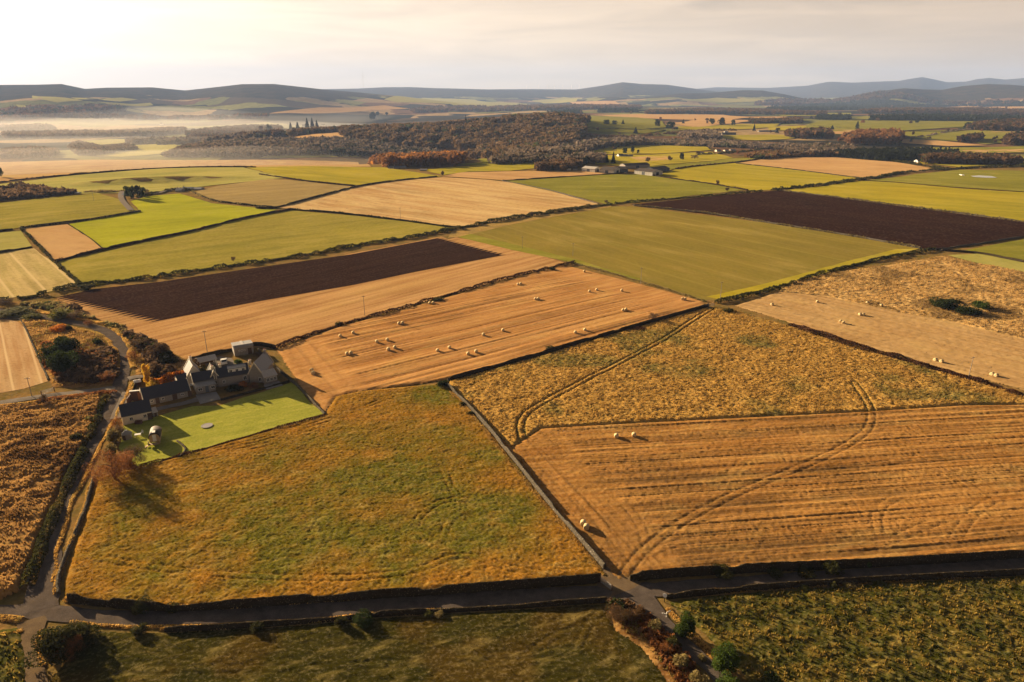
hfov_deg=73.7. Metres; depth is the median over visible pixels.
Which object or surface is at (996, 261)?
olive strip field
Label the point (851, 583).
verge grass
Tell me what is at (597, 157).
woodland
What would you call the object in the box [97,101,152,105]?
distant field
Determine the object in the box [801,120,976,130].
distant field
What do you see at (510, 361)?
stone wall
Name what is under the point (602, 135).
heath
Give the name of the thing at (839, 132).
distant field
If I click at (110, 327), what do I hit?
verge grass
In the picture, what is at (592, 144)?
woodland
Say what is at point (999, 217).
hedgerow
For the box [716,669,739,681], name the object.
broad tree
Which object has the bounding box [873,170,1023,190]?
pasture
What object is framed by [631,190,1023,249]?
ploughed field
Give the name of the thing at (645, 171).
steel barn
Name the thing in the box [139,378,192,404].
stable
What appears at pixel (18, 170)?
straw ridge field
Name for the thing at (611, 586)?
field gate
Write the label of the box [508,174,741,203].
green pasture
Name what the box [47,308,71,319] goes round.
bush
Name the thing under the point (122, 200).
farm lane
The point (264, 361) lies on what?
house wing
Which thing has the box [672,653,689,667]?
bush
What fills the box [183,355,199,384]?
back house
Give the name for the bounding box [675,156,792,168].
stone wall
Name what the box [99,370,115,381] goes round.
bush
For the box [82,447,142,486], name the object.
broad tree
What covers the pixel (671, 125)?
broad tree
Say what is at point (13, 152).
woodland
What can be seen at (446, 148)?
hill slope
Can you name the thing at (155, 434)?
shepherd hut
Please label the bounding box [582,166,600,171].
steel barn
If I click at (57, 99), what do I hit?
distant field
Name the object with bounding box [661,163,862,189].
yellow pasture
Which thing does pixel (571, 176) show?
stone wall
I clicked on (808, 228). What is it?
hedgerow
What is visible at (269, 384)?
patio
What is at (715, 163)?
hedgerow
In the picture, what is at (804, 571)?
bush
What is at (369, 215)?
hedgerow
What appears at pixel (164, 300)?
ploughed strip
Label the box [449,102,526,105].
distant field
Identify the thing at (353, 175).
golden pasture
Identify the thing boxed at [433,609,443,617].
bush
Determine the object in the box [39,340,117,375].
scrub
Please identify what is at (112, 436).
bush
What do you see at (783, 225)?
stone wall
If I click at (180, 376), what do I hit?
cart shed
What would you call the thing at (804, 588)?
bush
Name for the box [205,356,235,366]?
courtyard
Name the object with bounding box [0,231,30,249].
corner pasture
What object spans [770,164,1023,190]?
hedgerow
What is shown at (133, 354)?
bush
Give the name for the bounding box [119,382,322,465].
lawn
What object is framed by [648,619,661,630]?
bush
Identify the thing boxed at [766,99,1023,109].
woodland
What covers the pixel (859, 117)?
distant field
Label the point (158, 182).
ridge pasture
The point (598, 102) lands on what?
distant field
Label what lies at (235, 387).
bush
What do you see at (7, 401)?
side road
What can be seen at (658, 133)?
hedgerow
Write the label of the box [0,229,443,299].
hedgerow
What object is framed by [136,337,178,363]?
scrub
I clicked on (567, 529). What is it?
verge grass
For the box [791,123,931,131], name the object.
stone wall
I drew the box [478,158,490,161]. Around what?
distant field
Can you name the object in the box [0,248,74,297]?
striped stubble field
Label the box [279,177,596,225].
wide stubble field
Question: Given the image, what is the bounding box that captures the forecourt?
[110,391,127,418]
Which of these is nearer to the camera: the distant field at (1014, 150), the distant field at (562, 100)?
the distant field at (1014, 150)
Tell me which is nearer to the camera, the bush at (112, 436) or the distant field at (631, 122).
the bush at (112, 436)
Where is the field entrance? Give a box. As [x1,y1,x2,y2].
[597,567,640,597]
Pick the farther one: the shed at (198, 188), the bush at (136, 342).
the shed at (198, 188)
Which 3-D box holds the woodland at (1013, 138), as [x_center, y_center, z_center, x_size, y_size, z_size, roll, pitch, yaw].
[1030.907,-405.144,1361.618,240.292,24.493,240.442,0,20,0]
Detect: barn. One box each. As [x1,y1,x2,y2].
[119,399,152,424]
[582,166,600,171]
[600,166,619,172]
[614,166,627,172]
[620,162,649,168]
[634,168,662,175]
[648,166,669,171]
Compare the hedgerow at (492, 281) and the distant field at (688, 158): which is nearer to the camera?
the hedgerow at (492, 281)
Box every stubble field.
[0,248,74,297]
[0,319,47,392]
[24,224,99,258]
[57,237,563,358]
[276,265,704,411]
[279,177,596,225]
[445,171,624,179]
[502,405,1023,578]
[735,292,1023,389]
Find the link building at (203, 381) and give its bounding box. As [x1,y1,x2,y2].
[190,365,215,393]
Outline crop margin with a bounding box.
[460,234,640,280]
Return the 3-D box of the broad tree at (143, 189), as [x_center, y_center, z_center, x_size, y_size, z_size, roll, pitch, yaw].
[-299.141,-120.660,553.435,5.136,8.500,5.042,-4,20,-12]
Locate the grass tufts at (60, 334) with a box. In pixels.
[22,318,113,385]
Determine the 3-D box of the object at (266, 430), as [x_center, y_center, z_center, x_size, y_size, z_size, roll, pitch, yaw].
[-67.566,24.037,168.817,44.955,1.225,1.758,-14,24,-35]
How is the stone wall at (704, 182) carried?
on the ground at (272, 101)
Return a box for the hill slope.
[301,131,466,151]
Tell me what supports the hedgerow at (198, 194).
on the ground at (272, 101)
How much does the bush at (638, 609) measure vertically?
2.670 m
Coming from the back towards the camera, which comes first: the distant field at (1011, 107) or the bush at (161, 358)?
the distant field at (1011, 107)
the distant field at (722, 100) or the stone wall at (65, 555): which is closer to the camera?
the stone wall at (65, 555)
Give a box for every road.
[0,308,130,614]
[0,386,115,403]
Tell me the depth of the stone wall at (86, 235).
407.84 m
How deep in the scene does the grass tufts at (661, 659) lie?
106.44 m
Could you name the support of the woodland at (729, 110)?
on the ground at (272, 101)
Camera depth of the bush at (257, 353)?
222.59 m
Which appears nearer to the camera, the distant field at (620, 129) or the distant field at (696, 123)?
the distant field at (620, 129)
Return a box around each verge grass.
[0,306,122,335]
[0,394,72,404]
[0,614,23,623]
[33,426,97,584]
[34,629,46,665]
[37,309,136,367]
[51,382,132,581]
[52,479,95,594]
[62,596,349,608]
[70,603,592,628]
[72,327,120,375]
[452,391,606,575]
[665,607,737,676]
[716,576,992,594]
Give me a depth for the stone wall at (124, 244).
398.89 m
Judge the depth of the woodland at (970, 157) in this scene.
864.87 m
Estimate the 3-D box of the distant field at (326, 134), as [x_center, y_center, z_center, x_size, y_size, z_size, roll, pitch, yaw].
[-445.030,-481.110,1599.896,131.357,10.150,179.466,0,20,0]
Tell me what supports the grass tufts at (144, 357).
on the scrub ground at (178, 363)
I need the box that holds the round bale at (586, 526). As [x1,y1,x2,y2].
[583,523,588,529]
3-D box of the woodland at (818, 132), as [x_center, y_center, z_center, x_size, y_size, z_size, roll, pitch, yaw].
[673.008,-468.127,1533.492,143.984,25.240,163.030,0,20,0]
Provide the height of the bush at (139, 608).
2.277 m
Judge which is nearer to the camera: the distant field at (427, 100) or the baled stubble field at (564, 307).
the baled stubble field at (564, 307)
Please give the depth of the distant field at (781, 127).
1859.28 m
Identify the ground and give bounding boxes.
[0,77,1023,681]
[18,318,114,387]
[43,299,186,382]
[609,611,689,681]
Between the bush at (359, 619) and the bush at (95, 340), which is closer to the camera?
the bush at (359, 619)
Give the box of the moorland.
[0,395,101,599]
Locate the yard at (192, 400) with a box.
[156,397,198,410]
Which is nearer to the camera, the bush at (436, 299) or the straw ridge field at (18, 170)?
the bush at (436, 299)
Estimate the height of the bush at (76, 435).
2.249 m
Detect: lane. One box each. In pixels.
[0,558,1023,625]
[118,187,182,209]
[616,587,727,681]
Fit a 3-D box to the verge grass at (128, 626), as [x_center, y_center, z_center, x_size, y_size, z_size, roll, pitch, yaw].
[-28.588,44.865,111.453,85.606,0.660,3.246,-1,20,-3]
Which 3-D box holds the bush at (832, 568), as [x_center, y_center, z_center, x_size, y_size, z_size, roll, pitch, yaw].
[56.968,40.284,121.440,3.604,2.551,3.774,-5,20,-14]
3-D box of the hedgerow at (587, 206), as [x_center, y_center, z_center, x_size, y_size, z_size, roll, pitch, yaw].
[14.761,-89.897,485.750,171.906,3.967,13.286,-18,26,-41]
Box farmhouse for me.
[214,359,251,386]
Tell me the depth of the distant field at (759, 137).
1497.83 m
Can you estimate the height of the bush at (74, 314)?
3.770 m
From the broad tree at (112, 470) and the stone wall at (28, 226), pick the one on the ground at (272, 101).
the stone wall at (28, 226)
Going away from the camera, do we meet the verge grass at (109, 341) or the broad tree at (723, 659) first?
the broad tree at (723, 659)
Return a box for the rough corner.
[0,628,25,681]
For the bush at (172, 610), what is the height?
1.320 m
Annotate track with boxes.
[17,616,47,681]
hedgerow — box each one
[0,165,252,182]
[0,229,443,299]
[19,210,139,227]
[19,226,80,282]
[19,393,110,589]
[38,389,116,401]
[54,208,290,260]
[77,189,124,192]
[135,187,193,197]
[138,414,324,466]
[148,370,184,383]
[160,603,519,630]
[191,190,271,206]
[255,176,434,208]
[260,173,352,185]
[273,260,575,348]
[292,208,454,226]
[440,202,612,232]
[566,261,706,301]
[583,128,736,136]
[614,189,762,203]
[634,205,921,247]
[653,174,748,190]
[677,159,759,168]
[696,147,762,154]
[714,247,937,303]
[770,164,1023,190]
[779,189,1023,221]
[788,323,1023,396]
[851,128,976,144]
[863,158,948,167]
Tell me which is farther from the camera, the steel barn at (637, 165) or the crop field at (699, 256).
the steel barn at (637, 165)
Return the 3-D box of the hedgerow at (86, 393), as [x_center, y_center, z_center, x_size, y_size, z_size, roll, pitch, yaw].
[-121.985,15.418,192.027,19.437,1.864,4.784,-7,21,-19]
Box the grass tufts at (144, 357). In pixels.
[43,300,184,378]
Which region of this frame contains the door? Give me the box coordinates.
[147,413,152,419]
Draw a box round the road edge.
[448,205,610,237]
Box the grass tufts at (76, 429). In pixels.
[0,394,99,591]
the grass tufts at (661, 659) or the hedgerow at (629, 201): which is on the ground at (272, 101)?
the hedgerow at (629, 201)
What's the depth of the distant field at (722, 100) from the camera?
6984.82 m
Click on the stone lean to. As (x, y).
(154, 411)
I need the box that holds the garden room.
[261,368,277,383]
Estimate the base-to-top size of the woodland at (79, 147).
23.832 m
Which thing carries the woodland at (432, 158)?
on the ground at (272, 101)
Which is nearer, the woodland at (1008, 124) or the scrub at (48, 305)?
the scrub at (48, 305)
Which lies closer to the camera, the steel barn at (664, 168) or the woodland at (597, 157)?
the steel barn at (664, 168)
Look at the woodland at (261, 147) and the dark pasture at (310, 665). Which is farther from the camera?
the woodland at (261, 147)
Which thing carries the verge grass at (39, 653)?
on the ground at (272, 101)
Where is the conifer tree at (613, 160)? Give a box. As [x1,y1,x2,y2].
[610,151,615,162]
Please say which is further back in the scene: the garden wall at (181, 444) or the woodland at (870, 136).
the woodland at (870, 136)
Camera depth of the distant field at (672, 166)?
871.31 m
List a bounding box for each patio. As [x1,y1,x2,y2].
[196,392,220,403]
[264,381,282,389]
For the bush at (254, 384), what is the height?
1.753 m
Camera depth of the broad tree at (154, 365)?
205.43 m
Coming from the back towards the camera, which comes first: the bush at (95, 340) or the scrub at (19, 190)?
the scrub at (19, 190)
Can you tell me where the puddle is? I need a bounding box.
[973,175,996,177]
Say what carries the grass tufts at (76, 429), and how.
on the moorland
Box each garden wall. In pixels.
[176,440,186,456]
[192,342,275,358]
[220,380,289,400]
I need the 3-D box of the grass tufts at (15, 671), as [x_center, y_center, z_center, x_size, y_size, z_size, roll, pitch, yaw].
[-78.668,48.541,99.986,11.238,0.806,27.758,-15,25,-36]
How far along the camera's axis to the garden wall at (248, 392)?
195.39 m
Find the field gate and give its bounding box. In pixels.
[600,576,612,590]
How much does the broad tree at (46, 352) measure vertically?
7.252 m
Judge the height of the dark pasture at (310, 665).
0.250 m
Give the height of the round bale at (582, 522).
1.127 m
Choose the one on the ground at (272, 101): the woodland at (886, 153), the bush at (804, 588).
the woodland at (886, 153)
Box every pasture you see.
[0,167,283,193]
[0,193,136,228]
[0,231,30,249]
[50,604,666,681]
[59,210,449,284]
[63,385,602,604]
[70,194,275,246]
[247,166,438,184]
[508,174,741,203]
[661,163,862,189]
[670,576,1023,681]
[779,256,1023,338]
[786,181,1023,220]
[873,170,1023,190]
[967,239,1023,259]
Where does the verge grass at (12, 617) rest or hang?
on the ground at (272, 101)
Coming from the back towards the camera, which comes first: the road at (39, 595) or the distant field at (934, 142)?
the distant field at (934, 142)
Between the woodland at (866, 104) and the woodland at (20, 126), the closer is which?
the woodland at (20, 126)
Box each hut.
[121,430,131,439]
[133,379,140,384]
[145,426,161,447]
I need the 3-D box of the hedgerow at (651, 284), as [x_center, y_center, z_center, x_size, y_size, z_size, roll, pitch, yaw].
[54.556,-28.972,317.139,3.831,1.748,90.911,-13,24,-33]
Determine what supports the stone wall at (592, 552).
on the ground at (272, 101)
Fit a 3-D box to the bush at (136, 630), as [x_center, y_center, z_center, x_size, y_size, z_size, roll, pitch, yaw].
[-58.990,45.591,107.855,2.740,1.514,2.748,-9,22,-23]
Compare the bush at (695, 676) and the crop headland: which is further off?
the crop headland
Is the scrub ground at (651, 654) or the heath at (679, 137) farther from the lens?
the heath at (679, 137)
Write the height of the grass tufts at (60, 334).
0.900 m
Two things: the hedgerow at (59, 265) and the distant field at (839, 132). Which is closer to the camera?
the hedgerow at (59, 265)
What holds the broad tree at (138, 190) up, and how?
on the ground at (272, 101)
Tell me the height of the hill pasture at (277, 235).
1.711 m
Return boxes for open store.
[126,390,142,402]
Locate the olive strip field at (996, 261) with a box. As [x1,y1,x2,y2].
[949,254,1023,271]
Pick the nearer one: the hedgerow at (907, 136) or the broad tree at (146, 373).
the broad tree at (146, 373)
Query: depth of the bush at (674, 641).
104.67 m
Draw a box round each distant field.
[32,96,81,102]
[74,98,136,100]
[84,139,124,144]
[96,144,176,156]
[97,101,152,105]
[261,154,359,157]
[274,105,408,112]
[297,132,342,137]
[384,96,483,103]
[426,164,533,174]
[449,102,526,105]
[455,161,535,164]
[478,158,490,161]
[512,113,665,127]
[532,97,581,102]
[570,101,619,103]
[587,126,661,132]
[592,145,710,153]
[595,152,732,165]
[601,114,749,119]
[633,156,667,161]
[643,158,755,169]
[676,119,747,126]
[677,123,779,129]
[684,98,764,102]
[722,134,794,139]
[768,126,805,129]
[776,113,850,115]
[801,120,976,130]
[833,130,851,133]
[848,116,869,119]
[895,146,1023,152]
[902,139,977,145]
[905,130,1014,143]
[920,156,1023,166]
[942,103,982,106]
[963,149,1023,152]
[989,106,1023,108]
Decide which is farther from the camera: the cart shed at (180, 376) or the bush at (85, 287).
the bush at (85, 287)
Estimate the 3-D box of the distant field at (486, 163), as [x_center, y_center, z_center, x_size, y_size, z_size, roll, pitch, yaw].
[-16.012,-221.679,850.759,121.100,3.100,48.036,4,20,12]
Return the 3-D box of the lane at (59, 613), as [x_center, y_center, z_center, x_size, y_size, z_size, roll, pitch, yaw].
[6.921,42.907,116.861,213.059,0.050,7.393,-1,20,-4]
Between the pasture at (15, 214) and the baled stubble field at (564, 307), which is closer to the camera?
the baled stubble field at (564, 307)
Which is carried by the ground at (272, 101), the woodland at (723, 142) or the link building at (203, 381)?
the link building at (203, 381)
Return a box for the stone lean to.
[151,407,157,416]
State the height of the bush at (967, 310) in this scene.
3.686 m
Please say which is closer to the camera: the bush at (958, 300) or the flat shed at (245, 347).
the flat shed at (245, 347)
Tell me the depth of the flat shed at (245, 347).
223.93 m
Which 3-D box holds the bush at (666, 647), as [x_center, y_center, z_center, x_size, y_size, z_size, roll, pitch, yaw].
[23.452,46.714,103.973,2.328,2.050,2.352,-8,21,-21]
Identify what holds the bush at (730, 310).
on the rough meadow
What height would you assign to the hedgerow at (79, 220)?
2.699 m
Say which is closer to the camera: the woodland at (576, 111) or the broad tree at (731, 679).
the broad tree at (731, 679)
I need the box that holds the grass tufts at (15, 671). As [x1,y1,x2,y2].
[0,631,23,681]
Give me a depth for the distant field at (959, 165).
851.66 m
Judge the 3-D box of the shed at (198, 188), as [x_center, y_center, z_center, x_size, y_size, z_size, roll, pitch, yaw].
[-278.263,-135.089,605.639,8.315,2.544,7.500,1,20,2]
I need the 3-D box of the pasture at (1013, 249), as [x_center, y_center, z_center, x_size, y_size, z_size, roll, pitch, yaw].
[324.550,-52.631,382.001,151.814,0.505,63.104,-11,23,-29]
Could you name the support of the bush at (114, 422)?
on the ground at (272, 101)
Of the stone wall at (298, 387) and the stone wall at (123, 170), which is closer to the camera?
the stone wall at (298, 387)
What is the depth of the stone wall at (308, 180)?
659.29 m
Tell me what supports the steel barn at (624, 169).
on the ground at (272, 101)
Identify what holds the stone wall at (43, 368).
on the ground at (272, 101)
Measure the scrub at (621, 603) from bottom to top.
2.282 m
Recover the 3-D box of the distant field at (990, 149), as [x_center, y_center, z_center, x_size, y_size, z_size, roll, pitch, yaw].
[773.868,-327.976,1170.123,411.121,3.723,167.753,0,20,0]
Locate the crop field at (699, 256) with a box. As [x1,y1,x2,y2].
[473,206,918,299]
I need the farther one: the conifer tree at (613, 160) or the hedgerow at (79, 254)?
the conifer tree at (613, 160)
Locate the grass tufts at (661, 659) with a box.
[620,618,689,681]
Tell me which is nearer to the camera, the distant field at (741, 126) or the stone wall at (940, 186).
the stone wall at (940, 186)
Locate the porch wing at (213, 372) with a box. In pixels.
[207,363,218,386]
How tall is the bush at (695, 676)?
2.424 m
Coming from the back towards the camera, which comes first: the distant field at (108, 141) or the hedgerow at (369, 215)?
the distant field at (108, 141)
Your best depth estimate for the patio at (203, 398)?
191.91 m
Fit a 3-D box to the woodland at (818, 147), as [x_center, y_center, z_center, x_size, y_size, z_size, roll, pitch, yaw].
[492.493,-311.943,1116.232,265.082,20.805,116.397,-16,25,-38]
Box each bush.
[0,298,12,305]
[0,306,36,316]
[21,313,42,320]
[23,625,79,668]
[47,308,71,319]
[49,323,66,331]
[50,634,85,662]
[64,620,101,651]
[68,310,81,319]
[69,432,83,439]
[77,284,95,290]
[83,319,94,325]
[92,337,102,343]
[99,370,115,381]
[101,443,116,456]
[106,428,120,442]
[110,416,123,425]
[113,424,123,432]
[125,338,149,348]
[125,350,138,358]
[129,595,152,614]
[129,622,147,634]
[145,379,158,386]
[157,354,177,364]
[165,601,179,613]
[198,365,207,370]
[224,384,243,391]
[234,359,242,363]
[239,381,246,386]
[246,382,259,387]
[248,620,263,633]
[253,350,262,355]
[334,616,347,625]
[352,608,372,628]
[423,610,433,617]
[431,297,444,301]
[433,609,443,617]
[435,380,449,386]
[604,604,631,625]
[626,604,644,622]
[628,325,644,330]
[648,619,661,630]
[658,640,672,654]
[666,635,681,648]
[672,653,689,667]
[689,669,708,681]
[698,653,707,661]
[712,563,735,579]
[722,308,733,312]
[761,670,785,681]
[767,567,783,579]
[795,565,815,578]
[798,584,809,592]
[820,560,844,574]
[829,581,836,587]
[841,581,856,589]
[870,580,886,586]
[928,297,961,308]
[951,298,963,304]
[954,305,982,314]
[971,300,992,309]
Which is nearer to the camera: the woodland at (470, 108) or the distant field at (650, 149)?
the distant field at (650, 149)
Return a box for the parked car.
[220,358,227,364]
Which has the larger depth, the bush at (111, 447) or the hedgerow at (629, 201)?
the hedgerow at (629, 201)
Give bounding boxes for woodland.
[0,102,126,115]
[0,110,269,120]
[0,123,56,130]
[0,145,59,158]
[1,126,186,138]
[67,139,115,155]
[101,142,138,151]
[124,131,265,144]
[160,135,440,157]
[184,124,285,137]
[284,126,339,135]
[300,111,590,159]
[317,143,445,156]
[367,150,467,167]
[409,102,642,112]
[487,150,573,163]
[501,135,645,154]
[534,157,582,170]
[547,109,582,113]
[563,151,606,163]
[579,137,808,149]
[597,107,638,112]
[644,107,827,114]
[676,128,722,139]
[744,149,840,159]
[747,116,803,123]
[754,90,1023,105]
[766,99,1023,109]
[781,142,856,155]
[784,126,834,138]
[815,113,851,119]
[835,145,959,160]
[840,127,906,144]
[857,106,1023,114]
[868,113,1023,120]
[917,151,1023,165]
[956,132,985,142]
[963,118,1023,130]
[1000,131,1023,145]
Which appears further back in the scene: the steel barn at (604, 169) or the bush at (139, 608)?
the steel barn at (604, 169)
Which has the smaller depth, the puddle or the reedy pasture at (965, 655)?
the reedy pasture at (965, 655)
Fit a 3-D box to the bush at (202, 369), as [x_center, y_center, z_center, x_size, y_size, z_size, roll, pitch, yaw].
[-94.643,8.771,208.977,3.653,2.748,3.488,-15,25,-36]
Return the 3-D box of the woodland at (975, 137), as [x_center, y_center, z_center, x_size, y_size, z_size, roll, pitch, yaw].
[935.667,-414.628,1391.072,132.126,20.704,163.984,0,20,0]
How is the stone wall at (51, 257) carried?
on the ground at (272, 101)
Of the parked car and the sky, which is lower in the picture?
the parked car
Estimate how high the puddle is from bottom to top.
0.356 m
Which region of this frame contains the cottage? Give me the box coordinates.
[175,187,184,191]
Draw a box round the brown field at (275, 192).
[195,179,350,205]
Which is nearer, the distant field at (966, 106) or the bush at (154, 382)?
the bush at (154, 382)
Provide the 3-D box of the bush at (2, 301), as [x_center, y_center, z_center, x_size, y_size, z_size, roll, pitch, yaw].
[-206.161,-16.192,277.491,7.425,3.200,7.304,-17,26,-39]
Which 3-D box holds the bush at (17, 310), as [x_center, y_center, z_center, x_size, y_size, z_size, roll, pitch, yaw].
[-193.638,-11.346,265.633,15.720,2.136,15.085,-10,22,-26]
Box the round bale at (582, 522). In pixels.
[580,519,585,525]
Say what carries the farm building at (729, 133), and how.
on the ground at (272, 101)
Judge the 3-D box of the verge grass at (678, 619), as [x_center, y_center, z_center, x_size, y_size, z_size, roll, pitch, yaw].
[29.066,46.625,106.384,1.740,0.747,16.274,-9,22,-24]
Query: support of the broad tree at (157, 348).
on the scrub ground at (178, 363)
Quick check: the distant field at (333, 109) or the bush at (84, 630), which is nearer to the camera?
the bush at (84, 630)
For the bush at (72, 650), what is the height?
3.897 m
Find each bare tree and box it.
[37,394,48,402]
[648,312,658,319]
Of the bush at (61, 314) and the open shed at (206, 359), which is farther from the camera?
the bush at (61, 314)
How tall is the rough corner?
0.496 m
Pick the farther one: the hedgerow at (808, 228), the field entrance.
the hedgerow at (808, 228)
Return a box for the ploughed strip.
[55,238,505,321]
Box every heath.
[581,133,622,138]
[582,135,794,154]
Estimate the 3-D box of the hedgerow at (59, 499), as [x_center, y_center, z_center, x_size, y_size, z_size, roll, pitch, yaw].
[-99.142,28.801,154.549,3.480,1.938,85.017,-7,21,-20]
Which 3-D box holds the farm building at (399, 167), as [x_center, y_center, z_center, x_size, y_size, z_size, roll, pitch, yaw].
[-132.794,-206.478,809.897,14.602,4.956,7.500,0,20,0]
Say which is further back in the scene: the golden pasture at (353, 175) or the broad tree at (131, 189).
the golden pasture at (353, 175)
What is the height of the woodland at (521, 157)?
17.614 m
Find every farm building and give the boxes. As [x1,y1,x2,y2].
[393,165,406,168]
[722,132,735,134]
[757,130,776,131]
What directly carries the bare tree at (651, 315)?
on the baled stubble field at (564, 307)
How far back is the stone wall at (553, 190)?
607.42 m
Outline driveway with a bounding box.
[127,375,143,379]
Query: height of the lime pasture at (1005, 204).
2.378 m
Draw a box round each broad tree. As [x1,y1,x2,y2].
[35,342,67,364]
[45,350,80,372]
[49,336,82,356]
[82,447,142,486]
[113,443,147,470]
[123,186,129,195]
[127,185,135,197]
[134,185,141,197]
[140,187,145,196]
[141,364,150,382]
[146,342,169,356]
[149,361,162,376]
[165,364,178,371]
[181,358,200,369]
[286,127,297,136]
[369,111,375,119]
[582,156,589,164]
[654,119,660,125]
[666,121,675,128]
[673,611,695,637]
[711,640,740,676]
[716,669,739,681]
[717,117,724,124]
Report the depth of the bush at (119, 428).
169.21 m
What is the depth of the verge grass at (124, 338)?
235.18 m
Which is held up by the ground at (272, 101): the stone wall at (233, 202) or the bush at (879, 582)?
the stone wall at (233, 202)
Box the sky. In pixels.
[0,0,1023,89]
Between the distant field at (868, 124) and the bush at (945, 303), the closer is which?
the bush at (945, 303)
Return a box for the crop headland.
[706,249,914,299]
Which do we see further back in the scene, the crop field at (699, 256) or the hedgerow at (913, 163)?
the hedgerow at (913, 163)
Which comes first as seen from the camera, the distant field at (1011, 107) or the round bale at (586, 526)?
the round bale at (586, 526)
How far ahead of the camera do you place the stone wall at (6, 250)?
369.47 m
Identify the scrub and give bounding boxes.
[0,180,76,200]
[19,300,137,337]
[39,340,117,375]
[54,345,120,383]
[60,302,179,363]
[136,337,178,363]
[148,364,183,378]
[606,596,646,617]
[614,600,703,681]
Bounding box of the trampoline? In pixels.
[201,423,212,427]
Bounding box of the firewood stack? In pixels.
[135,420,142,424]
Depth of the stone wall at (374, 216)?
482.09 m
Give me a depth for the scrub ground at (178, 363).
216.11 m
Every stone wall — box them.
[0,166,255,182]
[0,246,31,252]
[0,318,49,379]
[23,210,140,227]
[23,229,78,281]
[55,208,289,261]
[56,476,94,594]
[66,573,600,611]
[67,223,101,247]
[164,596,606,631]
[191,190,271,206]
[257,176,436,208]
[258,348,325,414]
[259,173,355,185]
[291,208,454,227]
[447,303,708,380]
[447,382,605,568]
[502,180,598,203]
[505,172,623,180]
[629,550,1023,580]
[633,205,920,248]
[653,175,747,190]
[666,568,1023,598]
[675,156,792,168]
[736,163,859,177]
[780,190,1021,221]
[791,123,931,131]
[862,180,1020,191]
[935,236,1023,249]
[941,249,1023,261]
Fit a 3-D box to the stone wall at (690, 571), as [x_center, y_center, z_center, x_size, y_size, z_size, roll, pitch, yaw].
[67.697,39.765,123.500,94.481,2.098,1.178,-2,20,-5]
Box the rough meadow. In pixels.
[449,307,1023,446]
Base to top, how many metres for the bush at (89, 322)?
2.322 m
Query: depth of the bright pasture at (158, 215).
459.40 m
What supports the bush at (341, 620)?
on the dark pasture at (310, 665)
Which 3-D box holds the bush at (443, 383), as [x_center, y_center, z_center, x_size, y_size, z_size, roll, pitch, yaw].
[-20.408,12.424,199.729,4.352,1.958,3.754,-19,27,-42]
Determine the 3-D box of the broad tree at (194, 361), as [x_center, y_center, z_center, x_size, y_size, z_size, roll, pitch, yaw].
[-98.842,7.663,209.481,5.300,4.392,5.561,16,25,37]
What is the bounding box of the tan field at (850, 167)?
[741,157,940,176]
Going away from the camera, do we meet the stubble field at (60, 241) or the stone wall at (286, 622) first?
the stone wall at (286, 622)
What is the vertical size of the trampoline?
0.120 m
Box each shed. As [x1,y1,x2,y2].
[174,373,188,381]
[192,187,204,189]
[195,354,216,365]
[231,340,253,355]
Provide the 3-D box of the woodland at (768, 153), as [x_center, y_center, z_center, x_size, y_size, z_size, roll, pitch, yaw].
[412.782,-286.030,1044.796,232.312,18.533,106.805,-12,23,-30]
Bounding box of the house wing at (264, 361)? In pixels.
[248,349,273,382]
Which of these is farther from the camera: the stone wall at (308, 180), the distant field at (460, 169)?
the distant field at (460, 169)
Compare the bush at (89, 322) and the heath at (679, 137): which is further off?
the heath at (679, 137)
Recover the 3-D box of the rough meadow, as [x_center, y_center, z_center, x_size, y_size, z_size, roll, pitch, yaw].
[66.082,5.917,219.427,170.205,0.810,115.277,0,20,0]
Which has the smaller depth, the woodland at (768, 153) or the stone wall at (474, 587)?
the stone wall at (474, 587)
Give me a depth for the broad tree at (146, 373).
200.26 m
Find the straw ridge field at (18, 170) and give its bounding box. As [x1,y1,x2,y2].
[0,160,370,182]
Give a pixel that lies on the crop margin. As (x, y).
(481, 239)
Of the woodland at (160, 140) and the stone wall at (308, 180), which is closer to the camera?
the stone wall at (308, 180)
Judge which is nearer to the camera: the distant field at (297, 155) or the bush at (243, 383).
the bush at (243, 383)
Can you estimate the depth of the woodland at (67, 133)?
2226.86 m
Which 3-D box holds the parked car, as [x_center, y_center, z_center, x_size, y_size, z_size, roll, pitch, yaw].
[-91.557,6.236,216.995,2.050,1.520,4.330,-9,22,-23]
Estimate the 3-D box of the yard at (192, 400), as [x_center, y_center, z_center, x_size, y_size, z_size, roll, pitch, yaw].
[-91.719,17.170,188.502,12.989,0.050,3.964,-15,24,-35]

